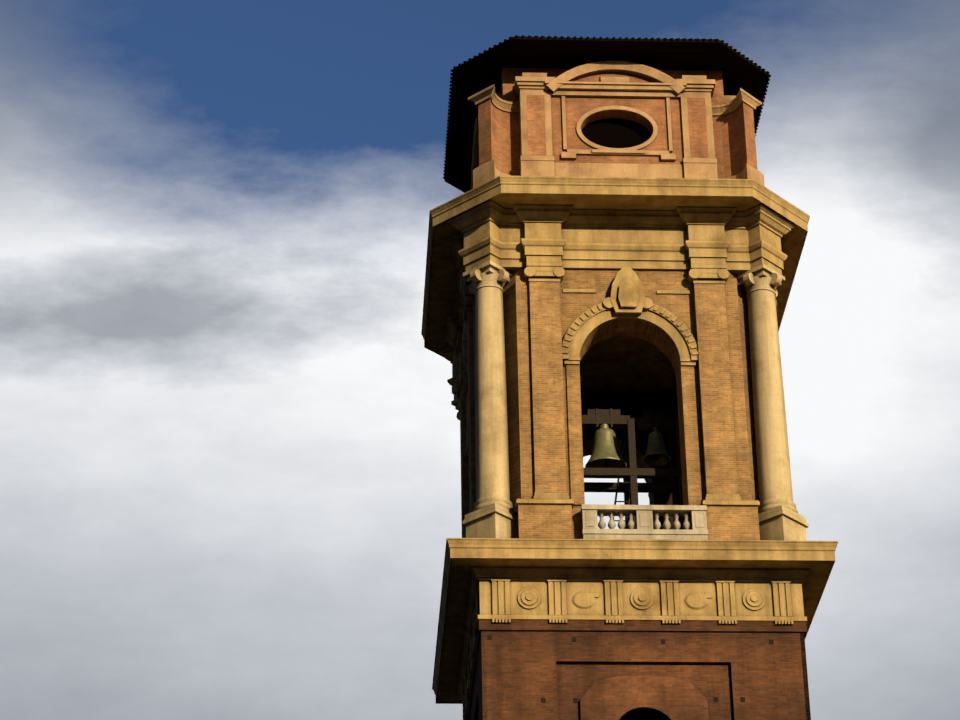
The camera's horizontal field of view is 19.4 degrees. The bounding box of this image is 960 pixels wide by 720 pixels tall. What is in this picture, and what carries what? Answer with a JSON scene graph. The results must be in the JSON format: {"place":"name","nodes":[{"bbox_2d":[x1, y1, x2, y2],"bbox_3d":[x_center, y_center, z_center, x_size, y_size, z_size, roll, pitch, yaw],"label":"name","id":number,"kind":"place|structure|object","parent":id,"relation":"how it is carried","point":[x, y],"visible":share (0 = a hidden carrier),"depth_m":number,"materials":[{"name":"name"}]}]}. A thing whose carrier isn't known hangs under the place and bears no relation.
{"place":"outdoors","nodes":[
{"label":"outdoors","id":0,"kind":"place"},
{"bbox_2d":[0,0,959,719],"label":"sky","id":1,"kind":"structure","parent":0,"point":[230,451],"materials":[{"name":"white"}]},
{"bbox_2d":[466,619,810,719],"bbox_3d":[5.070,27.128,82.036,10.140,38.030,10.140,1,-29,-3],"label":"shaft","id":2,"kind":"object","parent":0,"point":[522,668],"visible":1,"depth_m":86.22,"materials":[{"name":"red brick"}]},
{"bbox_2d":[487,635,773,702],"bbox_3d":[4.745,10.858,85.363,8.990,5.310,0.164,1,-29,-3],"label":"putlog holes","id":3,"kind":"object","parent":2,"relation":"attached to","point":[575,700],"visible":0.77,"depth_m":85.88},
{"bbox_2d":[432,538,837,719],"bbox_3d":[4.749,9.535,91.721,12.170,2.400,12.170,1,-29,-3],"label":"cornice and frieze","id":4,"kind":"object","parent":2,"relation":"on","point":[622,580],"depth_m":87.17,"materials":[{"name":"beige stone"}]},
{"bbox_2d":[421,176,809,539],"bbox_3d":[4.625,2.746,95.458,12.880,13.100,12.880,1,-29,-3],"label":"belfry","id":5,"kind":"object","parent":4,"relation":"on","point":[552,228],"depth_m":92.75,"materials":[{"name":"brown brick"}]},
{"bbox_2d":[468,60,764,189],"bbox_3d":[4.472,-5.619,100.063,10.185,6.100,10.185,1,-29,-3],"label":"attic","id":6,"kind":"object","parent":5,"relation":"on","point":[666,86],"depth_m":96.55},
{"bbox_2d":[443,35,770,192],"bbox_3d":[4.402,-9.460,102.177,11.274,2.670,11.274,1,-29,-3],"label":"roof","id":7,"kind":"structure","parent":6,"relation":"on","point":[475,74],"depth_m":97.85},
{"bbox_2d":[581,118,650,147],"bbox_3d":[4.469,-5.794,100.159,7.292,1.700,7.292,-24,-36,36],"label":"oval window opening","id":8,"kind":"object","parent":6,"relation":"in","point":[616,133],"visible":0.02,"depth_m":96.88,"materials":[{"name":"black"}]},
{"bbox_2d":[576,106,657,149],"bbox_3d":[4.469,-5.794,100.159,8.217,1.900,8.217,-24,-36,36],"label":"oval frames","id":9,"kind":"structure","parent":6,"relation":"attached to","point":[583,138],"depth_m":96.37,"materials":[{"name":"stone"}]},
{"bbox_2d":[551,97,683,163],"bbox_3d":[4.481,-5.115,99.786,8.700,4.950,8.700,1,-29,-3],"label":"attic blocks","id":10,"kind":"structure","parent":6,"relation":"attached to","point":[577,108],"depth_m":96.55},
{"bbox_2d":[581,409,683,529],"bbox_3d":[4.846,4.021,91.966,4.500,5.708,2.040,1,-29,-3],"label":"bell frame","id":11,"kind":"object","parent":5,"relation":"in","point":[630,487],"visible":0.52,"depth_m":92.76,"materials":[{"name":"brown wood"}]},
{"bbox_2d":[585,424,670,467],"bbox_3d":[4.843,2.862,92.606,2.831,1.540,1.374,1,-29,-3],"label":"bells","id":12,"kind":"object","parent":11,"relation":"hanging from","point":[604,444],"visible":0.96,"depth_m":92.43,"materials":[{"name":"brown metal"}]},
{"bbox_2d":[596,408,675,467],"bbox_3d":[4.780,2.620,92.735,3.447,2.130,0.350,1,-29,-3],"label":"fittings","id":13,"kind":"object","parent":12,"relation":"attached to","point":[655,457],"visible":0.69,"depth_m":92.87,"materials":[{"name":"black metal"}]},
{"bbox_2d":[581,336,684,529],"bbox_3d":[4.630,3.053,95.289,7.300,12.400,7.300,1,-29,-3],"label":"belfry interior wall","id":14,"kind":"structure","parent":5,"relation":"in","point":[634,403],"depth_m":100.20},
{"bbox_2d":[580,504,707,539],"bbox_3d":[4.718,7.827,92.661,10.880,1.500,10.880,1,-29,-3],"label":"balustrade","id":15,"kind":"object","parent":5,"relation":"on","point":[643,515],"visible":0.27,"depth_m":88.02,"materials":[{"name":"white stone"}]},
{"bbox_2d":[598,511,690,529],"bbox_3d":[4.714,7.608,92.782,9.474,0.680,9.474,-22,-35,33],"label":"balusters","id":16,"kind":"object","parent":15,"relation":"on","point":[631,524],"visible":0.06,"depth_m":88.19,"materials":[{"name":"white stone"}]},
{"bbox_2d":[451,260,808,540],"bbox_3d":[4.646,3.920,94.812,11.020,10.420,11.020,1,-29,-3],"label":"column blocks","id":17,"kind":"structure","parent":4,"relation":"on","point":[496,520],"depth_m":88.58,"materials":[{"name":"beige stone"}]},
{"bbox_2d":[459,272,797,513],"bbox_3d":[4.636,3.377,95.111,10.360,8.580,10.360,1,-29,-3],"label":"column shafts","id":18,"kind":"object","parent":17,"relation":"on","point":[772,453],"depth_m":90.68,"materials":[{"name":"beige stone"}]},
{"bbox_2d":[580,676,708,719],"bbox_3d":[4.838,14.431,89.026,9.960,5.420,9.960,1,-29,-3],"label":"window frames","id":19,"kind":"structure","parent":2,"relation":"on","point":[619,697],"depth_m":85.62,"materials":[{"name":"brown brick"}]}
]}

